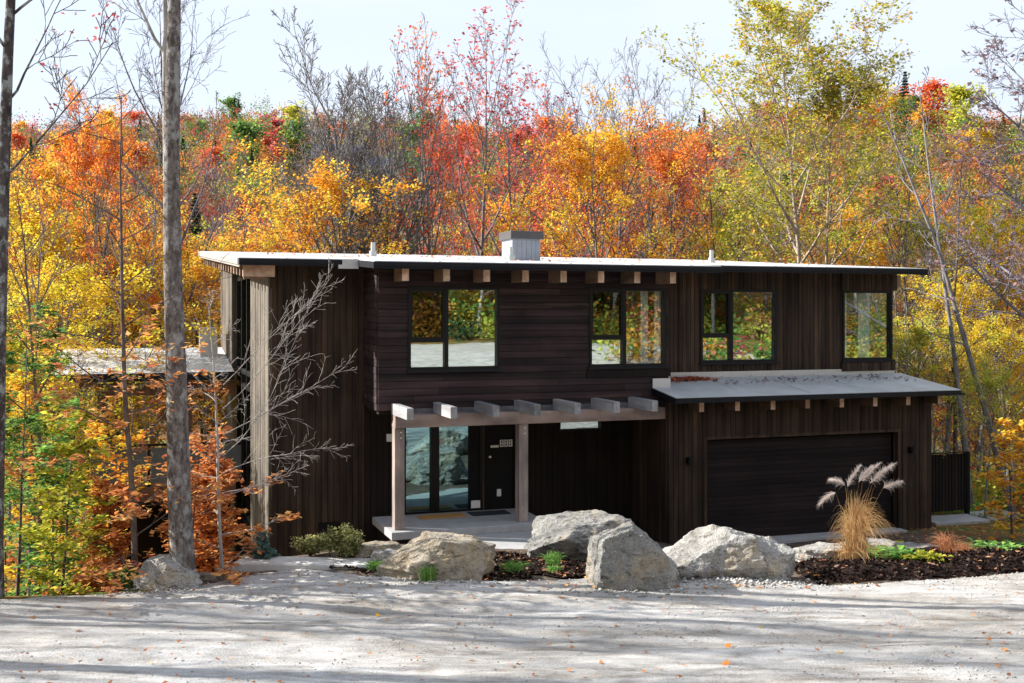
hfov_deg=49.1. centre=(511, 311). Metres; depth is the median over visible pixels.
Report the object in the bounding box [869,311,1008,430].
maple tree
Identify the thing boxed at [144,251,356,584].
beech sapling
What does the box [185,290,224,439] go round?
maple tree
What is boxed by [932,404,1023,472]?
maple tree
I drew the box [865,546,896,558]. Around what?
hosta
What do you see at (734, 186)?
bare tree
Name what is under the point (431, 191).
bare tree
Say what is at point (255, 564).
stone slab
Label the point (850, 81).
birch tree
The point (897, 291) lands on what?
bare tree
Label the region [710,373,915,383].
fallen leaves
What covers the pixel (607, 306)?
window
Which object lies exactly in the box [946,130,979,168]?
hill tree
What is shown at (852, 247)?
maple tree
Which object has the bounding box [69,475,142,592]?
sapling
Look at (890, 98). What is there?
hill tree
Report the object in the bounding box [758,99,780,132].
hill tree
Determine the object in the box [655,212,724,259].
bare tree
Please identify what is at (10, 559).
undergrowth
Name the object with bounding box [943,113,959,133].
hill tree
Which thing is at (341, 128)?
hill tree
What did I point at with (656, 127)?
bare tree
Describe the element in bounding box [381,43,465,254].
bare tree
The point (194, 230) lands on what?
spruce tree
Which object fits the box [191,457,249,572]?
sapling
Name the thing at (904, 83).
spruce tree
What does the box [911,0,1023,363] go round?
bare tree
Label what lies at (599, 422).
window
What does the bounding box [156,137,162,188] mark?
spruce tree
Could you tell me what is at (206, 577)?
rock
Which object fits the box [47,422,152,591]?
sapling
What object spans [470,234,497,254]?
bare tree
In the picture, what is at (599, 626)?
gravel stones
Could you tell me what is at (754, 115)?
hill tree
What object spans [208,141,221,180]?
spruce tree
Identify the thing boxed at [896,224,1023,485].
maple tree
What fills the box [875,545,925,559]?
hosta
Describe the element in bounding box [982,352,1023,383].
maple tree
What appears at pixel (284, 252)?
fallen leaves
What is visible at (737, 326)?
window
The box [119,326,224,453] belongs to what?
maple tree
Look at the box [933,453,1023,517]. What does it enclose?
undergrowth
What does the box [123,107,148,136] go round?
hill tree
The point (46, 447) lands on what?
sapling
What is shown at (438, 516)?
doormat
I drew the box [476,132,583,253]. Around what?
bare tree
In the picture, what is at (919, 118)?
hill tree
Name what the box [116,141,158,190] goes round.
hill tree
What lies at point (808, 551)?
rock
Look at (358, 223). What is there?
bare tree
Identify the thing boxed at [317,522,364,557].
shrub
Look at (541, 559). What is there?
fallen leaves
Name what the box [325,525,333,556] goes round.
shrub
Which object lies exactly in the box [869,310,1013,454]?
maple tree
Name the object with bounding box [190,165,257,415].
bare tree
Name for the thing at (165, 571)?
boulder
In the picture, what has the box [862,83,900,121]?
hill tree
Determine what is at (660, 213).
maple tree
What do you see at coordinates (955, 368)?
bare tree
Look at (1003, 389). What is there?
bare tree
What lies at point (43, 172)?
maple tree
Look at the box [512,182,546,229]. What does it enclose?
hill tree
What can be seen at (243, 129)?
hill tree
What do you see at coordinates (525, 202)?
maple tree
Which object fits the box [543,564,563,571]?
grass tuft
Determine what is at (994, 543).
plant
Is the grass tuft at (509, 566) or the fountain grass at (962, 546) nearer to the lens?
the grass tuft at (509, 566)
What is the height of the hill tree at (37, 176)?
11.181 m
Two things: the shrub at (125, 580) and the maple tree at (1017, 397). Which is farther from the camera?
the maple tree at (1017, 397)
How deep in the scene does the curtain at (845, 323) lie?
26.81 m
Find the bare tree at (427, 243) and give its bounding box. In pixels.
[400,231,449,254]
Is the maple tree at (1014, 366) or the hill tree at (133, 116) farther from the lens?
the hill tree at (133, 116)
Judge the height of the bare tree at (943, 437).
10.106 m
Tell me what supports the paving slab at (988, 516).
on the ground at (970, 529)
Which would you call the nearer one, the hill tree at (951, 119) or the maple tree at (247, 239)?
the maple tree at (247, 239)
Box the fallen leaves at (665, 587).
[484,571,855,587]
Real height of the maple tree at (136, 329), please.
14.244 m
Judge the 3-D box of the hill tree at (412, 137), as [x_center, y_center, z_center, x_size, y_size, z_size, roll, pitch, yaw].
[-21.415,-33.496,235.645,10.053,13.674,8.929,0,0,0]
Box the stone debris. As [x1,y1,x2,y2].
[107,559,845,599]
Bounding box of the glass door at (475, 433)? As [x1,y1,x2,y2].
[405,425,482,514]
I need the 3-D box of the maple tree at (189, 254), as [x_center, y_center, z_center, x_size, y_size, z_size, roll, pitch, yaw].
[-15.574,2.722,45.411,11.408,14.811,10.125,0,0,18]
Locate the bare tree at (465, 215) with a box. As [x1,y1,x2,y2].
[409,0,568,255]
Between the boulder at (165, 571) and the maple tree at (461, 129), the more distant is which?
the maple tree at (461, 129)
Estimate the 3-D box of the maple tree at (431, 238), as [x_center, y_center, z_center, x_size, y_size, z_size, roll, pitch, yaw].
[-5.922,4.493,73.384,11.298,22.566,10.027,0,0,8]
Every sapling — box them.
[3,61,243,596]
[4,299,106,595]
[4,333,106,595]
[4,381,74,593]
[4,397,112,595]
[13,393,118,595]
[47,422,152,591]
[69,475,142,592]
[138,422,237,569]
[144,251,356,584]
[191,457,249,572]
[973,417,1023,541]
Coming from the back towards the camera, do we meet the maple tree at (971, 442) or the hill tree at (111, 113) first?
the hill tree at (111, 113)
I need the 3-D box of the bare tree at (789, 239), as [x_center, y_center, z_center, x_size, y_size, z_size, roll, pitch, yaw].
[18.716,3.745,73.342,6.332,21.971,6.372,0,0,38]
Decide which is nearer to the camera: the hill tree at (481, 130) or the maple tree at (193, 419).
the maple tree at (193, 419)
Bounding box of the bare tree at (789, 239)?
[754,208,820,261]
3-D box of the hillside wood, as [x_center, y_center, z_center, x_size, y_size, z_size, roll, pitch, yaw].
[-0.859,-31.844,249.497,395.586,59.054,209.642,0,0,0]
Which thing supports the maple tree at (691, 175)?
on the ground at (970, 529)
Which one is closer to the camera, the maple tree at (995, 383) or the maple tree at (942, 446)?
the maple tree at (995, 383)
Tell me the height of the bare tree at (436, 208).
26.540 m
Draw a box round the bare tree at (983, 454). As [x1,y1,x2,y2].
[981,245,1015,471]
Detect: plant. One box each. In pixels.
[925,550,952,562]
[957,540,997,548]
[965,537,1023,550]
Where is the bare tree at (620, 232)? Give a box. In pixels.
[562,39,660,258]
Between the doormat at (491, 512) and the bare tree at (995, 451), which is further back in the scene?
the bare tree at (995, 451)
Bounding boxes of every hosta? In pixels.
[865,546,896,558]
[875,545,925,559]
[900,549,940,560]
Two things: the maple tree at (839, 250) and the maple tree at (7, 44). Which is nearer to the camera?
the maple tree at (7, 44)
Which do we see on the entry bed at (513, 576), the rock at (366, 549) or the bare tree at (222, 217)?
the rock at (366, 549)
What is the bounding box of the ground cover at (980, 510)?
[931,498,1023,544]
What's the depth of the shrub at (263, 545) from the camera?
18.23 m
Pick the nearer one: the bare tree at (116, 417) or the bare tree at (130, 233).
the bare tree at (116, 417)
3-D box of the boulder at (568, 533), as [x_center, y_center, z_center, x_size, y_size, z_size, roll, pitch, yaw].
[1.204,4.191,19.539,2.006,1.320,1.402,0,0,0]
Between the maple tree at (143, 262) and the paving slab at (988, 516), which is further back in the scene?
the maple tree at (143, 262)
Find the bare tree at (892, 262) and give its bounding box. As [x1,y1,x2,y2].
[868,176,934,372]
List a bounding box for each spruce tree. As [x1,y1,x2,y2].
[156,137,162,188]
[183,193,205,266]
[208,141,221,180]
[895,71,911,132]
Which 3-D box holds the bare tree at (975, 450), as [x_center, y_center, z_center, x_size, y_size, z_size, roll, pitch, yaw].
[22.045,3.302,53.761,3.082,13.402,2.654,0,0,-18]
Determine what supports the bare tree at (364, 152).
on the ground at (970, 529)
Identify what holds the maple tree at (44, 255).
on the ground at (970, 529)
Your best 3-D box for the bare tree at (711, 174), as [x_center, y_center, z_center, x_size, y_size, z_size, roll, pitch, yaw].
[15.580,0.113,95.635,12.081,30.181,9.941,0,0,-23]
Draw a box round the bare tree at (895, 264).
[849,176,936,372]
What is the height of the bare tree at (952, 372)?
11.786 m
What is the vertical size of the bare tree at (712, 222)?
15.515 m
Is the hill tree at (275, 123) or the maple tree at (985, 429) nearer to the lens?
the maple tree at (985, 429)
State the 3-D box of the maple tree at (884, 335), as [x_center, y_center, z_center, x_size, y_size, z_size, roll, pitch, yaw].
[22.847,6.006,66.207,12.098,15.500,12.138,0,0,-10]
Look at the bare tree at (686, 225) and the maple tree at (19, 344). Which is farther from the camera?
the bare tree at (686, 225)
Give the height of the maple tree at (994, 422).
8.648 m
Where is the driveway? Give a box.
[0,569,1023,682]
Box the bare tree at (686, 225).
[645,186,725,258]
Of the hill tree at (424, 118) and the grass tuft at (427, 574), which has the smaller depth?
the grass tuft at (427, 574)
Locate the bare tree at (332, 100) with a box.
[286,60,399,250]
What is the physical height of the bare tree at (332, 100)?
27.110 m
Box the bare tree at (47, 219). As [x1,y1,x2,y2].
[7,142,89,575]
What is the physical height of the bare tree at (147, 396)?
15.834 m
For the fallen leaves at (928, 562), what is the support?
on the planting bed at (971, 573)
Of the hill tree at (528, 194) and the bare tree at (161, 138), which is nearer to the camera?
the bare tree at (161, 138)
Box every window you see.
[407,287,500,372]
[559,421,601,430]
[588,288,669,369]
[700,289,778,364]
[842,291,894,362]
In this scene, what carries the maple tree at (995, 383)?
on the ground at (970, 529)
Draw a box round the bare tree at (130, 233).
[94,197,193,441]
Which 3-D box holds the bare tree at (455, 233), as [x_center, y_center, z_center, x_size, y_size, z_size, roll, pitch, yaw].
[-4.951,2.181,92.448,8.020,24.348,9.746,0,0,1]
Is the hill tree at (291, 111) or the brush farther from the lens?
the hill tree at (291, 111)
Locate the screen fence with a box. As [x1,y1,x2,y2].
[931,451,969,513]
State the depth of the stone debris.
16.40 m
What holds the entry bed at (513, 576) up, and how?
on the ground at (970, 529)
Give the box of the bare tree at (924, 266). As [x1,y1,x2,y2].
[881,179,967,373]
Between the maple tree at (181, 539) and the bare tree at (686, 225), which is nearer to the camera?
the maple tree at (181, 539)
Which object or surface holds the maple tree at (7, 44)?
on the ground at (970, 529)
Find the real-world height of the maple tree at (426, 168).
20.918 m
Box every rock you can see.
[198,572,220,583]
[215,567,240,580]
[351,541,401,557]
[369,549,394,562]
[792,542,843,561]
[840,537,897,550]
[896,542,929,549]
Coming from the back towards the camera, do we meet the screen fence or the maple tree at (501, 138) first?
the maple tree at (501, 138)
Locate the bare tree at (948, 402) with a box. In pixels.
[924,150,997,453]
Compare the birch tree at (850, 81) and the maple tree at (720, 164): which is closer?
the birch tree at (850, 81)
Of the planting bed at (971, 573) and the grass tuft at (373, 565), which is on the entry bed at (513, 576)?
the grass tuft at (373, 565)
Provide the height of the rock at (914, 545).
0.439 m
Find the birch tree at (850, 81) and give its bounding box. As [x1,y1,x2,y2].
[637,0,973,265]
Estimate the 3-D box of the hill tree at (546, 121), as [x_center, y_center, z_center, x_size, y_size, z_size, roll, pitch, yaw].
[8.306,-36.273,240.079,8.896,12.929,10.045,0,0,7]
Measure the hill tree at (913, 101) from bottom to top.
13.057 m
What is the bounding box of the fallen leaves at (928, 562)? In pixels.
[799,546,1022,568]
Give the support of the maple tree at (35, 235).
on the ground at (970, 529)
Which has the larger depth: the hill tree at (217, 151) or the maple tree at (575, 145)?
the hill tree at (217, 151)
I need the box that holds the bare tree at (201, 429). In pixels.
[145,196,224,441]
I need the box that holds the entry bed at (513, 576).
[329,553,585,579]
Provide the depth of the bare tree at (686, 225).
58.51 m
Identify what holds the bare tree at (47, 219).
on the ground at (970, 529)
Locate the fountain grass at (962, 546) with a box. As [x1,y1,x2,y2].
[952,539,978,550]
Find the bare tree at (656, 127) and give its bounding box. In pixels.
[538,39,725,258]
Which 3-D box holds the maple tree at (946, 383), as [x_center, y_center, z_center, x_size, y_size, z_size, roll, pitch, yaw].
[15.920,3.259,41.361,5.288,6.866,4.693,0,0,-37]
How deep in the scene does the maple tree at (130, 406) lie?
44.77 m
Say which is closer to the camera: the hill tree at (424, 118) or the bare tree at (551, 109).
the bare tree at (551, 109)
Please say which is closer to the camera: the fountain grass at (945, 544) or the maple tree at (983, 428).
the fountain grass at (945, 544)
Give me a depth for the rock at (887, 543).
19.27 m
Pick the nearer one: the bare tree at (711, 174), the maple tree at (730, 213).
the maple tree at (730, 213)
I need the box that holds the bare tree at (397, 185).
[319,126,453,253]
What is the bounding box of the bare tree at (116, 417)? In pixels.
[44,49,164,448]
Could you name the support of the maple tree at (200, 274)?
on the ground at (970, 529)
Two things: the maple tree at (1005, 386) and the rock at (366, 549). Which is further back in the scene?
the maple tree at (1005, 386)
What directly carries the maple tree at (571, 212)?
on the ground at (970, 529)
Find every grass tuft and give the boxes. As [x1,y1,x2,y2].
[359,559,381,570]
[415,565,437,580]
[495,560,533,572]
[537,550,564,565]
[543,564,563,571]
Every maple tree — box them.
[0,0,130,597]
[4,223,226,586]
[4,301,146,500]
[4,329,119,595]
[7,178,187,537]
[7,195,210,454]
[7,258,91,481]
[7,373,37,546]
[8,73,189,545]
[8,136,185,551]
[8,253,211,533]
[9,205,228,447]
[9,243,220,526]
[14,326,164,551]
[18,253,224,553]
[23,197,219,461]
[37,175,196,463]
[42,239,220,426]
[87,211,287,461]
[92,276,224,447]
[96,403,210,448]
[105,0,167,162]
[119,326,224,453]
[132,202,290,432]
[154,319,224,440]
[157,208,356,304]
[163,0,195,569]
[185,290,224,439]
[187,135,475,325]
[366,12,496,255]
[380,76,529,254]
[392,210,460,254]
[412,27,604,256]
[433,173,592,257]
[438,222,497,255]
[461,82,726,259]
[473,82,664,257]
[479,212,593,255]
[485,137,668,257]
[515,75,780,261]
[547,169,723,257]
[576,205,693,258]
[584,116,752,259]
[596,165,748,258]
[631,145,747,259]
[658,174,807,262]
[668,170,841,263]
[685,141,849,264]
[761,181,938,353]
[772,185,924,353]
[789,183,961,371]
[792,169,1023,449]
[869,261,1023,451]
[869,301,944,440]
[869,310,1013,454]
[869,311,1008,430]
[869,317,965,450]
[874,164,1023,479]
[881,322,1011,450]
[885,166,1023,453]
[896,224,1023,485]
[900,300,1023,472]
[901,255,1023,486]
[921,353,1021,453]
[925,299,1023,500]
[931,354,1023,518]
[931,396,979,454]
[932,341,1023,469]
[932,352,1023,470]
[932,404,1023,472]
[932,420,988,453]
[935,375,1023,465]
[970,301,1023,445]
[974,342,1023,437]
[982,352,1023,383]
[991,417,1023,469]
[1007,373,1023,417]
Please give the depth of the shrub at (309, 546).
18.83 m
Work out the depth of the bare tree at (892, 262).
35.61 m
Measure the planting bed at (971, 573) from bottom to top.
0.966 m
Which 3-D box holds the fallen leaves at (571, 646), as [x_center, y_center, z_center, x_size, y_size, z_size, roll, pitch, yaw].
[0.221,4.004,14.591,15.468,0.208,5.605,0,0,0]
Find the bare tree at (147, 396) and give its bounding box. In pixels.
[98,104,211,462]
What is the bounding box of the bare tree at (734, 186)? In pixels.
[669,134,776,260]
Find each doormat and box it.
[417,513,465,519]
[467,510,510,515]
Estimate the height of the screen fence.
1.650 m
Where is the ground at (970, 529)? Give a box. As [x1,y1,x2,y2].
[0,137,1023,598]
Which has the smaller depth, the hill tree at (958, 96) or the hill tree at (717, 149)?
the hill tree at (717, 149)
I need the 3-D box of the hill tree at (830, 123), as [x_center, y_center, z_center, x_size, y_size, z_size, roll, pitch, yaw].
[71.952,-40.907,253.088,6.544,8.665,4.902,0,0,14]
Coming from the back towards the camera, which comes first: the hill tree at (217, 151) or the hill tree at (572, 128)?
the hill tree at (572, 128)
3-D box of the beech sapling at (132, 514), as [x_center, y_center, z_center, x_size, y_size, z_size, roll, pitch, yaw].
[-5.922,0.289,17.057,3.641,8.536,4.406,0,0,0]
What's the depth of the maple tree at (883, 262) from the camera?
39.94 m
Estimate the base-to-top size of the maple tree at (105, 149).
16.229 m
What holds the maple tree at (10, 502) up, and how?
on the ground at (970, 529)
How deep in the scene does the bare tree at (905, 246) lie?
37.27 m
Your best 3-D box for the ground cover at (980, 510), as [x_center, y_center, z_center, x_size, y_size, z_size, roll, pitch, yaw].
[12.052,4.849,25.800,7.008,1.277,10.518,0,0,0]
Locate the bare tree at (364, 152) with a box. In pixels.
[267,5,457,254]
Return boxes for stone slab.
[233,556,374,572]
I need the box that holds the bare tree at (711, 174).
[639,135,738,252]
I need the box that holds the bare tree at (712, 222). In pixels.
[666,120,752,259]
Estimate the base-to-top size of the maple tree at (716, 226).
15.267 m
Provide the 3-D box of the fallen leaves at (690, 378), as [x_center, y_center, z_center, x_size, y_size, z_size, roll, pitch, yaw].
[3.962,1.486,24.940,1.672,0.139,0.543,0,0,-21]
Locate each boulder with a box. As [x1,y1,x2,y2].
[133,554,202,590]
[376,531,495,580]
[524,509,633,560]
[586,522,678,591]
[662,524,766,579]
[757,535,795,580]
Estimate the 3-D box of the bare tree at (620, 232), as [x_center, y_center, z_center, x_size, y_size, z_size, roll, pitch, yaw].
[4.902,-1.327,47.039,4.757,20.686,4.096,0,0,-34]
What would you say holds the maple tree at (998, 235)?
on the ground at (970, 529)
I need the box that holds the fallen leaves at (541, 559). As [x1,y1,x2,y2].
[493,549,586,572]
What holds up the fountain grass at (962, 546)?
on the planting bed at (971, 573)
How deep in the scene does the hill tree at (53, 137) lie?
220.71 m
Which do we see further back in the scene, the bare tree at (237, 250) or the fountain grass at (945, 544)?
the bare tree at (237, 250)
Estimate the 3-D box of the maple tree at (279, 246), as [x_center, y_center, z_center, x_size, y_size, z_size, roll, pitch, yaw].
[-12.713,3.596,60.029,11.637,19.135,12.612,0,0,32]
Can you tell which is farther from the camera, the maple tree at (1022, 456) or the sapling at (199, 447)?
the maple tree at (1022, 456)
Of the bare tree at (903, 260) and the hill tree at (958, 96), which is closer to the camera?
the bare tree at (903, 260)
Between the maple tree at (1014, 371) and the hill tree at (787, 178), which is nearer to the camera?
the maple tree at (1014, 371)
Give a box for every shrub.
[107,567,138,590]
[250,527,280,558]
[289,533,326,555]
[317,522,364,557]
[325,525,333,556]
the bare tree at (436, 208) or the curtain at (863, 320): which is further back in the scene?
the bare tree at (436, 208)
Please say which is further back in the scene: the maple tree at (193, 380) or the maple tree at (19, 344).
the maple tree at (193, 380)
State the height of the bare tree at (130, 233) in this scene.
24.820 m
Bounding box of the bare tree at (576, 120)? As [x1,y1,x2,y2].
[539,34,645,257]
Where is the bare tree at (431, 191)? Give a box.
[365,101,462,254]
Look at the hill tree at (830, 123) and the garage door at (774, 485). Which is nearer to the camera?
the garage door at (774, 485)
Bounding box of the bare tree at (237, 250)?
[200,210,253,322]
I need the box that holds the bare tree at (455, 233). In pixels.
[411,199,490,255]
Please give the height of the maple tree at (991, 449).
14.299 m
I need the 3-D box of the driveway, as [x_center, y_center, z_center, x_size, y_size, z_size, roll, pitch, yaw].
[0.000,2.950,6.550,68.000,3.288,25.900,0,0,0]
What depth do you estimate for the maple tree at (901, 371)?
62.62 m
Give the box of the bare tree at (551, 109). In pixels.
[487,60,652,256]
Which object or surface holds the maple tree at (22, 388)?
on the ground at (970, 529)
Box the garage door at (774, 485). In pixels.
[704,429,899,536]
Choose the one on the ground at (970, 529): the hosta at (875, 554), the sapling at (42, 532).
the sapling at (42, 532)
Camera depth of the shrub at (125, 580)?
16.85 m
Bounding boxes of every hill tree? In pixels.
[11,119,29,141]
[11,129,33,171]
[23,159,65,201]
[34,129,85,167]
[91,104,123,135]
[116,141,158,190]
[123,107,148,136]
[185,119,206,149]
[198,144,229,175]
[214,92,245,122]
[218,117,277,181]
[254,113,299,174]
[274,100,306,123]
[275,115,314,186]
[328,120,348,143]
[384,119,429,169]
[414,108,440,137]
[456,123,490,151]
[494,130,527,170]
[510,121,542,171]
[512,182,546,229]
[533,114,568,151]
[558,121,581,138]
[695,134,728,170]
[743,101,765,146]
[744,166,776,200]
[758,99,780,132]
[764,161,806,211]
[773,112,798,157]
[820,114,844,128]
[850,105,885,155]
[853,173,913,218]
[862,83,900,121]
[873,97,898,127]
[887,90,918,124]
[889,94,931,149]
[899,76,955,136]
[909,101,940,140]
[936,81,994,154]
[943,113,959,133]
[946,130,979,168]
[969,126,1000,160]
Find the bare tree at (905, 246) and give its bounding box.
[863,90,951,369]
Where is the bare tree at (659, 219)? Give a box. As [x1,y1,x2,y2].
[640,183,680,257]
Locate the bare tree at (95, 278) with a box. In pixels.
[40,146,132,573]
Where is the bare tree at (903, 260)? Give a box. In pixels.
[857,158,943,375]
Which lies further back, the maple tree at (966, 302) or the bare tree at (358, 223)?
the bare tree at (358, 223)
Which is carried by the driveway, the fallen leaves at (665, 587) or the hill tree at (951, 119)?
the fallen leaves at (665, 587)
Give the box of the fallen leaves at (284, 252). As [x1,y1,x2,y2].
[248,251,896,266]
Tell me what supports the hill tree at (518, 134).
on the ground at (970, 529)
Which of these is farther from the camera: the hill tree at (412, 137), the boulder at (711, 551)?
the hill tree at (412, 137)
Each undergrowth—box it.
[4,535,92,595]
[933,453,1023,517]
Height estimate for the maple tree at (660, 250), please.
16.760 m
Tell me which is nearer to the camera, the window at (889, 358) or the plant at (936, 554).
the plant at (936, 554)
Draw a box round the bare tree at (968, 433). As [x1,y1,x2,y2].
[944,365,970,466]
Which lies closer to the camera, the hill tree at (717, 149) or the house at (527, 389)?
the house at (527, 389)
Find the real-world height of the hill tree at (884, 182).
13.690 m
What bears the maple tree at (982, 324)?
on the ground at (970, 529)
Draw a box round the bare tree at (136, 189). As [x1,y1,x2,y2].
[104,144,162,229]
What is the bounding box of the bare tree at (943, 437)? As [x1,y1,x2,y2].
[920,360,944,449]
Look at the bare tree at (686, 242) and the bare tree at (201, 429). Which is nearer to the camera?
the bare tree at (201, 429)
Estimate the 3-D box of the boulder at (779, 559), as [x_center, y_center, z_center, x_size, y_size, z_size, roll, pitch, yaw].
[3.821,3.876,17.006,1.043,0.931,0.697,0,0,0]
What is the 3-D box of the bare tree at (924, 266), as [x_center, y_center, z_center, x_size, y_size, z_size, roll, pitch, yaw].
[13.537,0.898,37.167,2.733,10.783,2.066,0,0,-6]
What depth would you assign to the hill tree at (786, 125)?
239.72 m
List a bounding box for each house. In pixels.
[49,231,965,590]
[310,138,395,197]
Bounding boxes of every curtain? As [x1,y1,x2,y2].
[641,291,647,362]
[654,291,660,362]
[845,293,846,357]
[858,293,869,357]
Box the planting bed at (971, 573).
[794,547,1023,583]
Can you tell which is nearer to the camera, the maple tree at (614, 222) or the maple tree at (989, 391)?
the maple tree at (989, 391)
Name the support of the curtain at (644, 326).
hanging from the house at (527, 389)
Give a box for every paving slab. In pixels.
[931,514,989,525]
[963,509,1021,519]
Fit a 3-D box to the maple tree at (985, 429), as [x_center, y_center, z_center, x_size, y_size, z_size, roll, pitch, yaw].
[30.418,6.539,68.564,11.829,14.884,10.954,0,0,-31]
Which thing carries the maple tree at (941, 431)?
on the ground at (970, 529)
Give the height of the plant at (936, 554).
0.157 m
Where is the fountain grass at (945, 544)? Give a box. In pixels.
[925,528,970,553]
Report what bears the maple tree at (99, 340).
on the ground at (970, 529)
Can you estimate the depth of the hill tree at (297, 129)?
229.22 m
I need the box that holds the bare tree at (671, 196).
[636,113,709,258]
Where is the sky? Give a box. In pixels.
[0,0,1023,148]
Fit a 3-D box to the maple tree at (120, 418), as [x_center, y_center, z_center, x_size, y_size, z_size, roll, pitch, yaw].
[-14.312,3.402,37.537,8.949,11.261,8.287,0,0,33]
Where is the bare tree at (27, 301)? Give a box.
[7,147,105,595]
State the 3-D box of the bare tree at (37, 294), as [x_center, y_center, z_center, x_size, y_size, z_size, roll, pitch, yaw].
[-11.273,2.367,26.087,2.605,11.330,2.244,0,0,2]
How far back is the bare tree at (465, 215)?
44.75 m
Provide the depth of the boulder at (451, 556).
17.02 m
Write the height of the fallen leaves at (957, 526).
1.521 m
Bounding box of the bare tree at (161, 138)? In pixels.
[38,0,276,381]
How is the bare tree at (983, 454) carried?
on the ground at (970, 529)
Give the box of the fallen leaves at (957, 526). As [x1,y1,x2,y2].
[871,496,1023,543]
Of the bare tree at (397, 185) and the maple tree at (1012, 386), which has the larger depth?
the bare tree at (397, 185)
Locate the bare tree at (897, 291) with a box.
[867,179,953,377]
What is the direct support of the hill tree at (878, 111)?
on the ground at (970, 529)
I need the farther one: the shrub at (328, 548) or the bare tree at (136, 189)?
the bare tree at (136, 189)
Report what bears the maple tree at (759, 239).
on the ground at (970, 529)
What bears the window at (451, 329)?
in the house at (527, 389)
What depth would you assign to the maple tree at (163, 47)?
17.41 m
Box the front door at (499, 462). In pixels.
[483,424,514,509]
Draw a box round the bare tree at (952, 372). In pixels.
[906,100,1006,453]
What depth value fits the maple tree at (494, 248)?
65.71 m
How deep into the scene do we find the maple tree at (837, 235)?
37.27 m
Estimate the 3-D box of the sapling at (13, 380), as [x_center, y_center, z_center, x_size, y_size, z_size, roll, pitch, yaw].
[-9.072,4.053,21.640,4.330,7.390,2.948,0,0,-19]
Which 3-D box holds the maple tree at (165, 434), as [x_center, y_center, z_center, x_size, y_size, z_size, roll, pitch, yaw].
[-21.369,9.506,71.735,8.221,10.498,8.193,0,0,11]
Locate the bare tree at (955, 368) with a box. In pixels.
[896,66,986,508]
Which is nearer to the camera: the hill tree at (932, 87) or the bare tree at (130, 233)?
the bare tree at (130, 233)
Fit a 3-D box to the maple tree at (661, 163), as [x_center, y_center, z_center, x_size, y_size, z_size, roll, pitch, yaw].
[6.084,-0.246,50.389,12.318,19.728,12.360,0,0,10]
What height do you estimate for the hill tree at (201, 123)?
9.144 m
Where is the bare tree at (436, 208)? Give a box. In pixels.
[410,169,463,253]
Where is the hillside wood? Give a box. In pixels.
[10,89,1023,284]
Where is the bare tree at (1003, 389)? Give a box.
[977,310,1018,471]
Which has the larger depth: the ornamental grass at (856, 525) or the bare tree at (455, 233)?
the bare tree at (455, 233)
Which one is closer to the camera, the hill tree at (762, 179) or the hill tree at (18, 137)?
the hill tree at (762, 179)
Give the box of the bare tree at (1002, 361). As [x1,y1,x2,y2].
[967,192,1023,497]
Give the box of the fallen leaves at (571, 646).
[4,574,1023,682]
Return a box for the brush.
[9,154,1023,332]
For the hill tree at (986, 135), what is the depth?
223.62 m
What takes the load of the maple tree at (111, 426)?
on the ground at (970, 529)
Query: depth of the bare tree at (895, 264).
54.09 m
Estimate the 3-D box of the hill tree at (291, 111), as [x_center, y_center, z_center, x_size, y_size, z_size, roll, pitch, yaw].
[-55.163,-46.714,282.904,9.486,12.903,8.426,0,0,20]
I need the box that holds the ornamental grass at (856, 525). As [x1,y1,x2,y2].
[815,461,903,560]
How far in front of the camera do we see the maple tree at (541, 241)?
69.62 m
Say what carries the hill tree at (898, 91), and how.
on the ground at (970, 529)
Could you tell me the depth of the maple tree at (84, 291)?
29.24 m
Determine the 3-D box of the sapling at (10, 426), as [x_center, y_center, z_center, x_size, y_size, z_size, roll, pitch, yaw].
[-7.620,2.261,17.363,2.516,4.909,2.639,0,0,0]
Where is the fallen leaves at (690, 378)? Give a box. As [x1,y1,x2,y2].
[670,376,718,381]
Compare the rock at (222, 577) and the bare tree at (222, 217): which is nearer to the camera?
the rock at (222, 577)
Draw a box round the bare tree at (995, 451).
[845,73,1015,512]
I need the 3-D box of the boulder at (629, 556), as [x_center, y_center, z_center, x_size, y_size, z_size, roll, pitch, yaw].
[1.762,3.856,16.417,1.328,1.514,0.871,0,0,0]
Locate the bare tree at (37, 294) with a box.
[6,171,94,595]
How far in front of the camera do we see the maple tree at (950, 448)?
56.61 m
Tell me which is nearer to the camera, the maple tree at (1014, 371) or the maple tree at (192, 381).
the maple tree at (1014, 371)
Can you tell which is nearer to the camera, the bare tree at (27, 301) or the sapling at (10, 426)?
the sapling at (10, 426)
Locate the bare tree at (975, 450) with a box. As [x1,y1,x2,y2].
[958,259,990,471]
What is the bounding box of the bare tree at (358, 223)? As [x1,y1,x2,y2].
[310,200,396,252]
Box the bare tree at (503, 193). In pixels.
[480,153,551,253]
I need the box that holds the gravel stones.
[2,568,1023,682]
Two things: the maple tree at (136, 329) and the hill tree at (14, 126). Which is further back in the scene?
the hill tree at (14, 126)
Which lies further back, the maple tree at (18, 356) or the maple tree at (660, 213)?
the maple tree at (660, 213)
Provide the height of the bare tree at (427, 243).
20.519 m
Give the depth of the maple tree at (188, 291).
39.96 m
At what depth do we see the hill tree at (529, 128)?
238.69 m
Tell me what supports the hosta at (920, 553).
on the planting bed at (971, 573)

